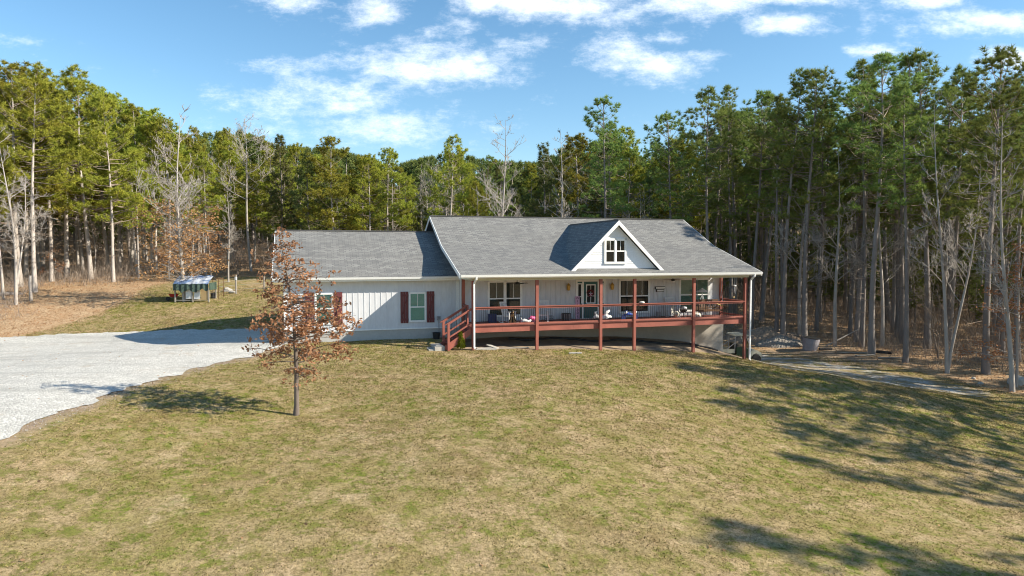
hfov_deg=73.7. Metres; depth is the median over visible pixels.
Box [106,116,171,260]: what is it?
pine tree
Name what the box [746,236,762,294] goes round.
cedar tree
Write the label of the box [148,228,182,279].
leafy sapling
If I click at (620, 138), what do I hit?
pine tree
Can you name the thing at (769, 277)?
cedar tree
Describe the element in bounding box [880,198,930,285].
bare tree
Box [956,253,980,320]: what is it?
bare sapling
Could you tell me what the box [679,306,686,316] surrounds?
charcoal grill
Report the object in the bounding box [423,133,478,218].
pine tree
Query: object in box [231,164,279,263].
pine tree
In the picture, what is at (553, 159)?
pine tree
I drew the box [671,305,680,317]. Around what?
folded chair
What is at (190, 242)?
leafy sapling
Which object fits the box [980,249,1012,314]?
cedar tree
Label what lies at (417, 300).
window
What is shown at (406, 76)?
sky
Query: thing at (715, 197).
pine tree
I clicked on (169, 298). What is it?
wheelbarrow
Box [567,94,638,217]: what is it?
pine tree
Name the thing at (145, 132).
pine tree
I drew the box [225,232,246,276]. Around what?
bare sapling
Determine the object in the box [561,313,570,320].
wicker basket
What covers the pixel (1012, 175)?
pine tree
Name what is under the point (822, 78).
pine tree
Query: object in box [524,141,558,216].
cedar tree
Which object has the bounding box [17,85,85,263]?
pine tree
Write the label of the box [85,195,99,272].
bare sapling
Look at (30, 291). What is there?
tree stump
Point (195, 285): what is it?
chicken coop
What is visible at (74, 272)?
undergrowth
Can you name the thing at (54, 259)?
leafy sapling
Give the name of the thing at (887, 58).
pine tree
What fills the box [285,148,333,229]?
cedar tree
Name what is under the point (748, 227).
pine tree
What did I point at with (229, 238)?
bare tree
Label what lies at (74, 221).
bare tree
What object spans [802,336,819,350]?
burn barrel
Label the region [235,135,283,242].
pine tree
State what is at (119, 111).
pine tree
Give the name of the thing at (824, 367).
gravel track
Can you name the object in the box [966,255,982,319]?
cedar tree
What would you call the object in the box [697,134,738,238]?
pine tree
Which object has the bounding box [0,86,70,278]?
pine tree
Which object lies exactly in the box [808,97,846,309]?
pine tree
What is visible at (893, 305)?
pine tree
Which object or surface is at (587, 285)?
door
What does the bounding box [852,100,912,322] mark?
pine tree
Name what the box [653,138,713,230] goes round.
pine tree
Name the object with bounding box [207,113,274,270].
bare tree
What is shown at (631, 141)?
pine tree
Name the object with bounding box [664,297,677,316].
rocking chair
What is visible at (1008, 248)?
pine tree
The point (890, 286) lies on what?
cedar tree
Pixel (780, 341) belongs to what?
rubble pile
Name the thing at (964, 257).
cedar tree
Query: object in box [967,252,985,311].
cedar tree
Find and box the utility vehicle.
[723,332,761,360]
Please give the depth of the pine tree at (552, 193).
81.35 m
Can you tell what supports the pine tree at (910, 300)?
on the ground at (236, 543)
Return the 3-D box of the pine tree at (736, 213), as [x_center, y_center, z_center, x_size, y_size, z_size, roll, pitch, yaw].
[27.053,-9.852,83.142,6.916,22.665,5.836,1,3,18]
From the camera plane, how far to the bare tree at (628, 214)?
60.19 m
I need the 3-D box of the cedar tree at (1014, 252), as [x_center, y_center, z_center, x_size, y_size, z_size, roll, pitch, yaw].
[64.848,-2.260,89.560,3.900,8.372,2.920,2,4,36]
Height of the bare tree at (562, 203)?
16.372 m
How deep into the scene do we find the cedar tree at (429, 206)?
70.07 m
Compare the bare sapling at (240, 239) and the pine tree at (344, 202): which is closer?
the pine tree at (344, 202)
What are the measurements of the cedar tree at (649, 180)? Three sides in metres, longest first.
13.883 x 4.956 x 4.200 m
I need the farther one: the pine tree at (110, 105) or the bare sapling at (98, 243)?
the bare sapling at (98, 243)
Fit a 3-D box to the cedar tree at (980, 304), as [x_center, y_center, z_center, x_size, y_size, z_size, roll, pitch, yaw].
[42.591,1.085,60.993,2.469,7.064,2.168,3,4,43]
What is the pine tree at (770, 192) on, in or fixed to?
on the ground at (236, 543)
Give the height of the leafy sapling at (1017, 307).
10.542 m
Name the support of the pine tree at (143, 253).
on the ground at (236, 543)
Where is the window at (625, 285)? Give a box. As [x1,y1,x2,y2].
[618,279,649,313]
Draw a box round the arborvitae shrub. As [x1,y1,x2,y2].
[456,331,465,349]
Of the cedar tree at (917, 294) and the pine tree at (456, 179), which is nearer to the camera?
the pine tree at (456, 179)
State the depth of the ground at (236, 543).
18.61 m
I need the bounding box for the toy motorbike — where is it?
[622,310,636,318]
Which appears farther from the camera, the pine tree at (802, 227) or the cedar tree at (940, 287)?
the pine tree at (802, 227)
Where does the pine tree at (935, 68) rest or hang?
on the ground at (236, 543)
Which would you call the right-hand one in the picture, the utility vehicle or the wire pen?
the utility vehicle
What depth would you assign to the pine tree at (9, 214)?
72.44 m
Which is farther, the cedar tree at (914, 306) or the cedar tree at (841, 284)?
the cedar tree at (841, 284)
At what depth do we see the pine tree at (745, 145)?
59.22 m
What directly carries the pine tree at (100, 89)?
on the ground at (236, 543)
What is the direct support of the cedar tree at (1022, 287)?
on the ground at (236, 543)
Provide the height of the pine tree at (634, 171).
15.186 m
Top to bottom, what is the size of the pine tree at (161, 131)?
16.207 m
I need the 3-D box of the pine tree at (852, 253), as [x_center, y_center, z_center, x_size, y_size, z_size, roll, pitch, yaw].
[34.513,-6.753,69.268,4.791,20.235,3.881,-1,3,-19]
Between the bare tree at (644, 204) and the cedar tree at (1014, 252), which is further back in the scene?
the cedar tree at (1014, 252)
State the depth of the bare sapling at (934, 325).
48.65 m
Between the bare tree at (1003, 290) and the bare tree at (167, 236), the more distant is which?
the bare tree at (167, 236)
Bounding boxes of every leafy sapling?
[37,245,65,281]
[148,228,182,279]
[171,208,212,273]
[187,217,226,275]
[954,237,1023,387]
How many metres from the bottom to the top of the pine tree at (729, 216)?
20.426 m
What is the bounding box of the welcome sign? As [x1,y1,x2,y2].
[575,296,579,318]
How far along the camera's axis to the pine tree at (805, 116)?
76.66 m
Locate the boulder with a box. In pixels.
[1007,375,1023,385]
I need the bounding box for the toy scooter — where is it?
[519,316,534,322]
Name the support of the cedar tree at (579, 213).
on the ground at (236, 543)
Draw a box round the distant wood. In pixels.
[0,123,1023,298]
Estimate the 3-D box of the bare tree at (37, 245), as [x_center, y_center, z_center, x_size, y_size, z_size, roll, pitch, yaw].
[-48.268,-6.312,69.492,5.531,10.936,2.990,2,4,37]
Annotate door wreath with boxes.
[587,289,593,296]
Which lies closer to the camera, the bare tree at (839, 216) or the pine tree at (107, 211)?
the bare tree at (839, 216)
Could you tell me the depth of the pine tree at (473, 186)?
59.52 m
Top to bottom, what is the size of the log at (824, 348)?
0.234 m
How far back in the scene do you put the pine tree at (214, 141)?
98.08 m
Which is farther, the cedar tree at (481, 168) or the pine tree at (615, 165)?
the cedar tree at (481, 168)
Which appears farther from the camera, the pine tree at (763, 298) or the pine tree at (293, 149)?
the pine tree at (293, 149)
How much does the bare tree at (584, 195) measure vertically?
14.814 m
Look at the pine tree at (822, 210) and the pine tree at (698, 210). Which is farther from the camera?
the pine tree at (698, 210)
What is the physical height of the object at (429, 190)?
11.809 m
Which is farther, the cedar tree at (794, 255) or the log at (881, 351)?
the cedar tree at (794, 255)
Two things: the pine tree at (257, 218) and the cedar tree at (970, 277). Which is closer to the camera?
the pine tree at (257, 218)
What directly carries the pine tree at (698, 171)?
on the ground at (236, 543)
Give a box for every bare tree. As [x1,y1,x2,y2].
[0,125,57,304]
[0,164,16,297]
[17,199,47,274]
[56,198,86,244]
[121,223,143,266]
[128,104,234,301]
[140,217,158,262]
[160,211,172,269]
[194,194,214,266]
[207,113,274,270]
[215,185,241,281]
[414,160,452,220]
[433,173,463,215]
[468,113,525,216]
[537,128,578,217]
[572,171,620,215]
[621,200,646,218]
[632,187,647,218]
[636,184,653,218]
[767,140,859,334]
[795,151,889,345]
[810,210,834,299]
[829,155,922,346]
[842,215,878,306]
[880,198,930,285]
[893,167,975,330]
[902,89,1007,372]
[963,108,1023,391]
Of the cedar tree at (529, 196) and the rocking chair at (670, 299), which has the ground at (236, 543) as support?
the cedar tree at (529, 196)
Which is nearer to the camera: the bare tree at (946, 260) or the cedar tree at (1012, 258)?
the bare tree at (946, 260)
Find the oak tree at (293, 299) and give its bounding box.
[241,227,362,415]
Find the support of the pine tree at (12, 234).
on the ground at (236, 543)
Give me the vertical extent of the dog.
0.862 m
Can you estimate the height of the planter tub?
0.430 m
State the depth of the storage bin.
37.68 m
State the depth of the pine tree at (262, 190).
71.53 m
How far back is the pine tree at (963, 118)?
63.94 m
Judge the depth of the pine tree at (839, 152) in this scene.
63.05 m
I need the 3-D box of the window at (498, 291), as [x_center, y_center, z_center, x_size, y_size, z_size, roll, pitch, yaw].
[-0.390,0.596,38.545,2.040,2.070,0.070,-1,3,-17]
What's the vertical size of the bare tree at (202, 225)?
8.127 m
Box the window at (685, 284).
[679,278,709,311]
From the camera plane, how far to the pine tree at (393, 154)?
65.00 m
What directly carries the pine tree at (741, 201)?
on the ground at (236, 543)
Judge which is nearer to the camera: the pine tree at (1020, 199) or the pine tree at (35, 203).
the pine tree at (1020, 199)
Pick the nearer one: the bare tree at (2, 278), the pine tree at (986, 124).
the bare tree at (2, 278)
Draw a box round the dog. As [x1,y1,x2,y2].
[509,309,515,324]
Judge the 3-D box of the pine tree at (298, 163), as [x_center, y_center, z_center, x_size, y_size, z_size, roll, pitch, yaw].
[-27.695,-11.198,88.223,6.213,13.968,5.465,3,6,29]
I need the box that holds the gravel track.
[752,355,995,397]
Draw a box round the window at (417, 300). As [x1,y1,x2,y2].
[409,292,425,321]
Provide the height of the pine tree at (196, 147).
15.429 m
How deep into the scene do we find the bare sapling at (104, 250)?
66.55 m
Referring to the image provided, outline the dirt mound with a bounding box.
[723,326,800,344]
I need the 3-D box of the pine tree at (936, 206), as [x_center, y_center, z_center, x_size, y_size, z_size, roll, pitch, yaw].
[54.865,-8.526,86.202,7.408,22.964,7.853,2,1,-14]
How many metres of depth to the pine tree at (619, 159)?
97.14 m
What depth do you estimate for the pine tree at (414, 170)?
90.87 m
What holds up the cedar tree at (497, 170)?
on the ground at (236, 543)
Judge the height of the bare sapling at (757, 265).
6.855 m
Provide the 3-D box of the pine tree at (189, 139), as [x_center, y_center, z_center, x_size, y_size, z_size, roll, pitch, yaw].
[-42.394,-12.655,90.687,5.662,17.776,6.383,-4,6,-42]
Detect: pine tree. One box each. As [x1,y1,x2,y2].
[0,59,77,286]
[0,61,85,291]
[0,71,52,259]
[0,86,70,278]
[0,146,15,244]
[1,96,30,270]
[1,127,30,221]
[3,112,62,267]
[6,70,82,281]
[6,106,79,273]
[14,89,41,258]
[17,64,117,277]
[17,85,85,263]
[21,76,133,278]
[45,135,100,266]
[50,132,100,273]
[62,93,149,281]
[70,165,138,259]
[74,85,144,269]
[94,91,144,267]
[96,97,142,260]
[99,146,166,274]
[101,102,164,268]
[106,113,171,262]
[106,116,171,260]
[112,107,190,269]
[113,155,155,277]
[124,114,187,270]
[130,115,197,270]
[155,138,202,262]
[179,125,215,253]
[179,142,214,251]
[182,152,228,275]
[198,146,252,243]
[200,126,254,263]
[201,139,234,245]
[205,141,254,264]
[205,159,251,258]
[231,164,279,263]
[233,132,262,236]
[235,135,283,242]
[248,146,289,265]
[255,160,309,234]
[283,143,314,229]
[285,149,314,203]
[295,135,364,229]
[295,154,340,229]
[325,153,352,220]
[325,174,367,228]
[339,154,390,230]
[348,153,390,230]
[355,167,384,211]
[359,187,378,230]
[362,146,416,230]
[374,187,416,230]
[382,172,423,230]
[392,166,413,221]
[407,168,423,209]
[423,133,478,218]
[431,166,447,207]
[438,160,483,215]
[439,162,454,214]
[460,180,491,215]
[460,182,492,215]
[476,155,498,215]
[483,159,509,191]
[488,160,522,216]
[510,162,543,211]
[516,172,542,216]
[540,155,561,210]
[541,170,561,214]
[543,132,615,217]
[553,153,584,217]
[564,149,585,216]
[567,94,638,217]
[584,120,629,215]
[588,138,621,214]
[589,132,632,205]
[602,125,651,217]
[608,151,649,218]
[616,149,646,217]
[618,145,641,211]
[637,139,666,216]
[638,156,691,218]
[643,109,701,221]
[648,135,699,218]
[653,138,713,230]
[663,147,709,237]
[667,138,705,226]
[676,85,746,240]
[689,133,716,232]
[692,117,745,246]
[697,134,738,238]
[700,84,759,312]
[700,104,763,315]
[702,119,740,243]
[709,110,753,295]
[709,157,744,252]
[710,126,757,255]
[726,107,766,298]
[727,89,787,328]
[738,126,780,297]
[739,90,800,305]
[739,122,806,321]
[739,182,779,290]
[745,93,809,331]
[746,120,807,316]
[753,133,816,325]
[756,67,832,334]
[764,129,805,274]
[772,66,854,340]
[784,127,819,299]
[794,110,842,304]
[795,99,843,308]
[795,111,857,320]
[796,107,844,330]
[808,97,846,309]
[820,58,907,347]
[822,114,890,335]
[827,51,927,353]
[827,144,855,308]
[828,113,894,306]
[829,103,889,291]
[833,157,859,315]
[834,63,908,341]
[837,147,880,276]
[841,133,890,281]
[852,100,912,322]
[859,86,938,332]
[863,80,951,362]
[867,90,943,337]
[871,46,984,348]
[876,52,939,343]
[891,105,942,284]
[895,122,925,313]
[911,80,994,317]
[914,62,1006,345]
[917,141,955,293]
[918,148,976,269]
[922,124,960,313]
[925,91,986,300]
[927,107,975,321]
[933,43,1023,374]
[953,73,1023,326]
[953,84,1023,340]
[954,123,1016,310]
[959,140,1017,253]
[961,104,1023,347]
[968,112,1023,353]
[972,84,1023,361]
[987,85,1023,303]
[988,101,1022,330]
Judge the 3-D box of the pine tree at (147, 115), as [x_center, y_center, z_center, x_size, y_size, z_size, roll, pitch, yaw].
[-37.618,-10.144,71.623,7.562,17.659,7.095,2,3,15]
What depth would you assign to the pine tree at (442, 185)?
88.05 m
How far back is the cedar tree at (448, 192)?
77.46 m
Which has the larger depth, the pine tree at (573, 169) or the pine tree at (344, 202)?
the pine tree at (573, 169)
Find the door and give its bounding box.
[584,281,597,317]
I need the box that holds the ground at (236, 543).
[0,189,1023,575]
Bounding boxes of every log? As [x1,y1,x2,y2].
[0,292,21,295]
[819,347,831,349]
[876,350,891,353]
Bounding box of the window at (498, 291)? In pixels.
[487,280,521,316]
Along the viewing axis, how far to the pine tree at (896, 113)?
46.75 m
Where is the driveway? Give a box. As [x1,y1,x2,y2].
[0,327,286,439]
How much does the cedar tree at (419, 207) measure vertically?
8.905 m
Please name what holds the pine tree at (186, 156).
on the ground at (236, 543)
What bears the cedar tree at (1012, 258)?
on the ground at (236, 543)
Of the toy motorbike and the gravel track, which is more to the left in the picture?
the toy motorbike
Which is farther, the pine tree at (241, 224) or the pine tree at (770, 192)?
the pine tree at (241, 224)
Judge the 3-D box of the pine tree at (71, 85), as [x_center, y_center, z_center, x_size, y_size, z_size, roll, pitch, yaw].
[-39.531,-9.940,62.438,10.012,19.344,9.813,-1,2,-21]
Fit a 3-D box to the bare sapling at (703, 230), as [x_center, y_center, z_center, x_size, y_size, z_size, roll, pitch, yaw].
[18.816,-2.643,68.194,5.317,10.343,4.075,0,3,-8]
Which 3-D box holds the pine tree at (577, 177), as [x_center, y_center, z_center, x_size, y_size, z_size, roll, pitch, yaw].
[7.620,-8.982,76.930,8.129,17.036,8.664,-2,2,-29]
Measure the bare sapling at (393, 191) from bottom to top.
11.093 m
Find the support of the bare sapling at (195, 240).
on the ground at (236, 543)
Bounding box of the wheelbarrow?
[166,294,180,300]
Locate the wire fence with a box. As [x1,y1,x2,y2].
[221,275,270,293]
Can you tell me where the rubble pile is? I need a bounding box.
[755,335,802,347]
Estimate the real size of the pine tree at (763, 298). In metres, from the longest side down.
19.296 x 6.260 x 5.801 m
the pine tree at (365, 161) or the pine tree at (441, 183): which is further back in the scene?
the pine tree at (441, 183)
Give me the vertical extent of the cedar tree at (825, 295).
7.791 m
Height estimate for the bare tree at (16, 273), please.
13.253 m
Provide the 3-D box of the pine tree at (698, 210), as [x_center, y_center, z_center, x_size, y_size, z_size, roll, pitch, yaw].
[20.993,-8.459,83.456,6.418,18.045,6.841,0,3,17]
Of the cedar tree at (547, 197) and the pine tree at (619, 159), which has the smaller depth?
the cedar tree at (547, 197)
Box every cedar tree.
[255,134,304,258]
[262,172,298,249]
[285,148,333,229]
[312,166,343,227]
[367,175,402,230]
[407,171,423,230]
[412,189,427,230]
[424,191,437,228]
[441,174,457,215]
[480,166,485,189]
[490,165,505,213]
[491,172,510,216]
[511,193,520,215]
[518,187,532,216]
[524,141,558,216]
[526,193,534,216]
[541,195,555,216]
[574,208,582,217]
[581,145,621,217]
[641,170,662,218]
[717,229,737,305]
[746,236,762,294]
[759,235,780,298]
[767,247,774,294]
[772,260,790,295]
[787,231,817,301]
[787,243,798,297]
[814,241,834,310]
[837,263,843,296]
[866,232,880,315]
[875,252,892,307]
[904,240,923,324]
[909,240,937,321]
[912,272,923,313]
[922,238,939,305]
[930,244,962,313]
[954,245,969,309]
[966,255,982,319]
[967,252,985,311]
[969,245,985,288]
[974,262,991,324]
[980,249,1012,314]
[1008,254,1020,310]
[1009,241,1022,280]
[1009,248,1023,330]
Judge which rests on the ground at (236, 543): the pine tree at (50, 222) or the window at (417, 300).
the pine tree at (50, 222)
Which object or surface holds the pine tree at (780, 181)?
on the ground at (236, 543)
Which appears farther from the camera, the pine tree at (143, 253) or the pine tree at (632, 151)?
the pine tree at (143, 253)
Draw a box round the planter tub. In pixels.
[432,332,439,338]
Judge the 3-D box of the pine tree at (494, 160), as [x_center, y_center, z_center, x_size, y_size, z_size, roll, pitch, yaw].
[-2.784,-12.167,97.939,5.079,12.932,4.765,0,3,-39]
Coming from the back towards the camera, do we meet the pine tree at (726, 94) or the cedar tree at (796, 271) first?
the cedar tree at (796, 271)
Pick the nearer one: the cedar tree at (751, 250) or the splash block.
the splash block
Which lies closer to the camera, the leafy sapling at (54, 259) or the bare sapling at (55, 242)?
the leafy sapling at (54, 259)
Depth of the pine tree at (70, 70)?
65.58 m
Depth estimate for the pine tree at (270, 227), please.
68.71 m
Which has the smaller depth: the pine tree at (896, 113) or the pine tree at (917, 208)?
the pine tree at (896, 113)
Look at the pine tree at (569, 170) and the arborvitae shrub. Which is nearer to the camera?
the arborvitae shrub
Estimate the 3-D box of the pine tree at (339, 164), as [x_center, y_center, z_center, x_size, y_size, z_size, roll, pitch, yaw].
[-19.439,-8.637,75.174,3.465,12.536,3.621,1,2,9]
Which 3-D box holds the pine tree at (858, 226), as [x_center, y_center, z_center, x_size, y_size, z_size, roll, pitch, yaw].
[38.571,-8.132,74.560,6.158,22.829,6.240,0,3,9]
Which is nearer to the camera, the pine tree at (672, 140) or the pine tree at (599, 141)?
the pine tree at (599, 141)
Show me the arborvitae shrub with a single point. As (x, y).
(461, 344)
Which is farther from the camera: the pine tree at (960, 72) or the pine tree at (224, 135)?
the pine tree at (224, 135)
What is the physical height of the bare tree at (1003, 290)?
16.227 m
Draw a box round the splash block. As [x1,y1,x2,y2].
[475,347,496,349]
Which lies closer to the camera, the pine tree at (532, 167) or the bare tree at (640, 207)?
the bare tree at (640, 207)
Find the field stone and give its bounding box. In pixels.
[224,287,232,291]
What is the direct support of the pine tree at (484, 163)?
on the ground at (236, 543)
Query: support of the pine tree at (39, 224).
on the ground at (236, 543)
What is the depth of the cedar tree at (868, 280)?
70.09 m
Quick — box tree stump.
[28,276,32,300]
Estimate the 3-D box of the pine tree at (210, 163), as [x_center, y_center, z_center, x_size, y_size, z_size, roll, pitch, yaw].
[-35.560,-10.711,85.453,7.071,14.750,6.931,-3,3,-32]
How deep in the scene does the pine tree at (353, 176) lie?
64.11 m
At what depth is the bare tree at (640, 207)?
63.82 m
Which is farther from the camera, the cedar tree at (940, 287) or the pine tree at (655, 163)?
the pine tree at (655, 163)
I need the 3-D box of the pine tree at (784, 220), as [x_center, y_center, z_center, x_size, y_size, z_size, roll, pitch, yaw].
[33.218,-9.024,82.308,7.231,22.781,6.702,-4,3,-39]
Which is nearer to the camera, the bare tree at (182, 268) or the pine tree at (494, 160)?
the bare tree at (182, 268)
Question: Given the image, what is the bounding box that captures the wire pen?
[210,278,223,298]
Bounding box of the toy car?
[594,310,611,319]
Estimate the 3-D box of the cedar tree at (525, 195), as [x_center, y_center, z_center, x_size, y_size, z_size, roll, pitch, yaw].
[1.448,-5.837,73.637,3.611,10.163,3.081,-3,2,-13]
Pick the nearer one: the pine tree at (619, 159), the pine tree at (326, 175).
the pine tree at (326, 175)
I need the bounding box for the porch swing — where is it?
[696,278,723,311]
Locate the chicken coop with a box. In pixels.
[173,275,216,301]
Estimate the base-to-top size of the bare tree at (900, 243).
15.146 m
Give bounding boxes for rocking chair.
[499,301,517,322]
[539,300,548,321]
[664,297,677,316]
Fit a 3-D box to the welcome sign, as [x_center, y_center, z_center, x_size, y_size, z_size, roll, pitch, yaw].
[3.828,1.136,39.739,0.280,1.319,0.132,-1,3,-17]
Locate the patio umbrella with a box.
[696,288,707,298]
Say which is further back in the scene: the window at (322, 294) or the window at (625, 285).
the window at (625, 285)
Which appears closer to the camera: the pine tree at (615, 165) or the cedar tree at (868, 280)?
the cedar tree at (868, 280)
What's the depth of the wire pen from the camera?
52.45 m
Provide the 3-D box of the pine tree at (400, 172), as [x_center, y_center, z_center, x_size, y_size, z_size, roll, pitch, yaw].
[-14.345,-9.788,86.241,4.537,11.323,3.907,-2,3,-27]
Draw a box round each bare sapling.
[45,213,62,270]
[82,219,116,264]
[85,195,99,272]
[95,224,119,275]
[183,201,202,263]
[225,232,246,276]
[235,225,249,252]
[380,171,407,230]
[694,211,728,250]
[747,248,771,302]
[773,255,797,293]
[843,243,878,317]
[916,268,962,357]
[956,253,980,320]
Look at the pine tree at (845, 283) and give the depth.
78.24 m
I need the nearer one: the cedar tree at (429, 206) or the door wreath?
the door wreath
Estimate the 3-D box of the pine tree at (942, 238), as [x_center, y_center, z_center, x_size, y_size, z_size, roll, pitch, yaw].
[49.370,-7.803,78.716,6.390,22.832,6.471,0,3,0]
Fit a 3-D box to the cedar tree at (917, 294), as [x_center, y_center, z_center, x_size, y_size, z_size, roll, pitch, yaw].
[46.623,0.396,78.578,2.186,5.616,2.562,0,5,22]
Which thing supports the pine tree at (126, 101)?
on the ground at (236, 543)
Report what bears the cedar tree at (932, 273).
on the ground at (236, 543)
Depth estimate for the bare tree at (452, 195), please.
66.99 m
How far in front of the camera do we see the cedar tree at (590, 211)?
71.81 m
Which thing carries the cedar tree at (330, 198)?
on the ground at (236, 543)
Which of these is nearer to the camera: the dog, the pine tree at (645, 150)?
the dog
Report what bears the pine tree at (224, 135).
on the ground at (236, 543)
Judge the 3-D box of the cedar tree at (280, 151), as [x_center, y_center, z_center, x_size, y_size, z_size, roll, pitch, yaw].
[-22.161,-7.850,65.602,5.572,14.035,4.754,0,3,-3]
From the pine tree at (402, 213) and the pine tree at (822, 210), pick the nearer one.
the pine tree at (822, 210)
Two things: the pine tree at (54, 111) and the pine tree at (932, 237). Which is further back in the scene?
the pine tree at (932, 237)
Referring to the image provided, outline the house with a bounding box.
[271,215,762,359]
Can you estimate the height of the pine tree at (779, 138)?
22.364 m
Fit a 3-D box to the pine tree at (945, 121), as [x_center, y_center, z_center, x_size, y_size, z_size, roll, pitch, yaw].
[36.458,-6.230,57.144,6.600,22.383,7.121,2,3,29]
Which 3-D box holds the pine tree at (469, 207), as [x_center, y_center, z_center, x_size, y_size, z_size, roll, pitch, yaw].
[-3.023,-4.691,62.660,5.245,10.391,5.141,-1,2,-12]
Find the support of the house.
on the ground at (236, 543)
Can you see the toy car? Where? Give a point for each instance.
(605, 316)
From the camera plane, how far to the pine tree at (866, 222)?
85.86 m
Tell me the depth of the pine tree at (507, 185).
70.38 m
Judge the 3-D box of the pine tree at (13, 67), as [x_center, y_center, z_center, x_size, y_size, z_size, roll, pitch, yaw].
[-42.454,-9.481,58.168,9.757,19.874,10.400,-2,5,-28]
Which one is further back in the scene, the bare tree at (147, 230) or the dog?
the bare tree at (147, 230)
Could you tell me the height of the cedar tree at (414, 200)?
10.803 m
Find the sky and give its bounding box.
[0,0,1023,186]
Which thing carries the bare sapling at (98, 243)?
on the ground at (236, 543)
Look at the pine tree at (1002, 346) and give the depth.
51.23 m
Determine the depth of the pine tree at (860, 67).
51.88 m
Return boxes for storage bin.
[488,314,496,322]
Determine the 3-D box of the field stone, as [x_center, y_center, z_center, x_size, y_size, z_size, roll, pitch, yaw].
[-23.051,0.180,55.448,0.798,0.516,0.584,0,3,0]
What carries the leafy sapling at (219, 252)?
on the ground at (236, 543)
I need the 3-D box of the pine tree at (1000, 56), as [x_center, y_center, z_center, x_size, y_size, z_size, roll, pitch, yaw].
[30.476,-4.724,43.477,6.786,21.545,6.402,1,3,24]
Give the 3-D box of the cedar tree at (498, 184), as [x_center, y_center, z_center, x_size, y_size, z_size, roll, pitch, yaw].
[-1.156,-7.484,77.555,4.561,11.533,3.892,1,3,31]
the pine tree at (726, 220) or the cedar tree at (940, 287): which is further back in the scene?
the pine tree at (726, 220)
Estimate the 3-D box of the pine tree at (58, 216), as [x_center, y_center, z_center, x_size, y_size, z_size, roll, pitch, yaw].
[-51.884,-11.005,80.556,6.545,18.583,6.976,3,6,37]
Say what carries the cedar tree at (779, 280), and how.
on the ground at (236, 543)
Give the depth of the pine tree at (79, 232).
70.97 m
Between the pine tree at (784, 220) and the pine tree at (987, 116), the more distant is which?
the pine tree at (784, 220)
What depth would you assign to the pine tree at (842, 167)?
59.01 m
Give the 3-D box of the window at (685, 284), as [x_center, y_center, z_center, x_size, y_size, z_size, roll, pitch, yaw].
[11.232,0.412,42.050,2.120,2.070,0.070,-1,3,-17]
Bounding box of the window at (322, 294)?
[315,293,332,324]
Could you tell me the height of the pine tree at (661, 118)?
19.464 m
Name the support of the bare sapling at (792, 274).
on the ground at (236, 543)
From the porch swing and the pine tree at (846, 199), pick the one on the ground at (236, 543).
the pine tree at (846, 199)
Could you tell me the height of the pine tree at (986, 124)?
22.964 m
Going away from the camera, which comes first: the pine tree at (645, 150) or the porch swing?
the porch swing
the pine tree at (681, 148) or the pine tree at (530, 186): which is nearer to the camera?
the pine tree at (681, 148)
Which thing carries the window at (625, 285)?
in the house
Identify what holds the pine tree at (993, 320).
on the ground at (236, 543)
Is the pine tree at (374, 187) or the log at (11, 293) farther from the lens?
the pine tree at (374, 187)
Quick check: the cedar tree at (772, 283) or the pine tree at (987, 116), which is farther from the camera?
the cedar tree at (772, 283)
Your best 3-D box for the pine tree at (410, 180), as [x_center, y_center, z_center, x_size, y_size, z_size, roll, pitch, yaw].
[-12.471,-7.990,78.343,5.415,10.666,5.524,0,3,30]
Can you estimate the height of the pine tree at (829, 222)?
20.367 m
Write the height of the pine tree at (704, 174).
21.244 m
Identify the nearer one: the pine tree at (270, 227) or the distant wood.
the pine tree at (270, 227)
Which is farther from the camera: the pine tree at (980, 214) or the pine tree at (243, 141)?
the pine tree at (243, 141)
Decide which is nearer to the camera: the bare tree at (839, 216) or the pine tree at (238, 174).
the bare tree at (839, 216)
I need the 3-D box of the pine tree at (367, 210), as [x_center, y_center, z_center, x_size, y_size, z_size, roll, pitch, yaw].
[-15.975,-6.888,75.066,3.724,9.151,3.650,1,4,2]
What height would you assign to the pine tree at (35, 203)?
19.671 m
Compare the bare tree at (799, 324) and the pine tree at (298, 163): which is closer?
the bare tree at (799, 324)
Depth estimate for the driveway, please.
30.83 m
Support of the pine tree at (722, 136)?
on the ground at (236, 543)
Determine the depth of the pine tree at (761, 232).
87.02 m
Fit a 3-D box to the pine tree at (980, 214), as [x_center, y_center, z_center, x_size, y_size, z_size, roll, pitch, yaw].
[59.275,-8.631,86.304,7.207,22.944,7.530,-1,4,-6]
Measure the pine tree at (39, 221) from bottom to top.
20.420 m
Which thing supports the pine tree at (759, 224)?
on the ground at (236, 543)
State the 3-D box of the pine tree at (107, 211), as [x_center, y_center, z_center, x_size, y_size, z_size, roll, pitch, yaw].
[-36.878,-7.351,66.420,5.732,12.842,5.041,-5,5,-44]
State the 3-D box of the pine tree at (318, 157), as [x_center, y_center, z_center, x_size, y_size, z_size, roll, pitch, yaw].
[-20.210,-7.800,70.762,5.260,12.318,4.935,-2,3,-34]
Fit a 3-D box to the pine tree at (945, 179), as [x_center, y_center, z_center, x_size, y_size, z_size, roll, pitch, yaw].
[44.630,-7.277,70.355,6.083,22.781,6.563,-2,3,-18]
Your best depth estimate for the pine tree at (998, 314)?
54.78 m
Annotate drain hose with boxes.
[508,337,717,350]
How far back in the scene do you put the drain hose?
39.35 m
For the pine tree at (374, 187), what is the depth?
81.83 m
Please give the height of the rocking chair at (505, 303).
1.171 m
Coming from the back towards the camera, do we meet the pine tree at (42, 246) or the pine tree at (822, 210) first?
the pine tree at (42, 246)
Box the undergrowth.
[0,222,1023,372]

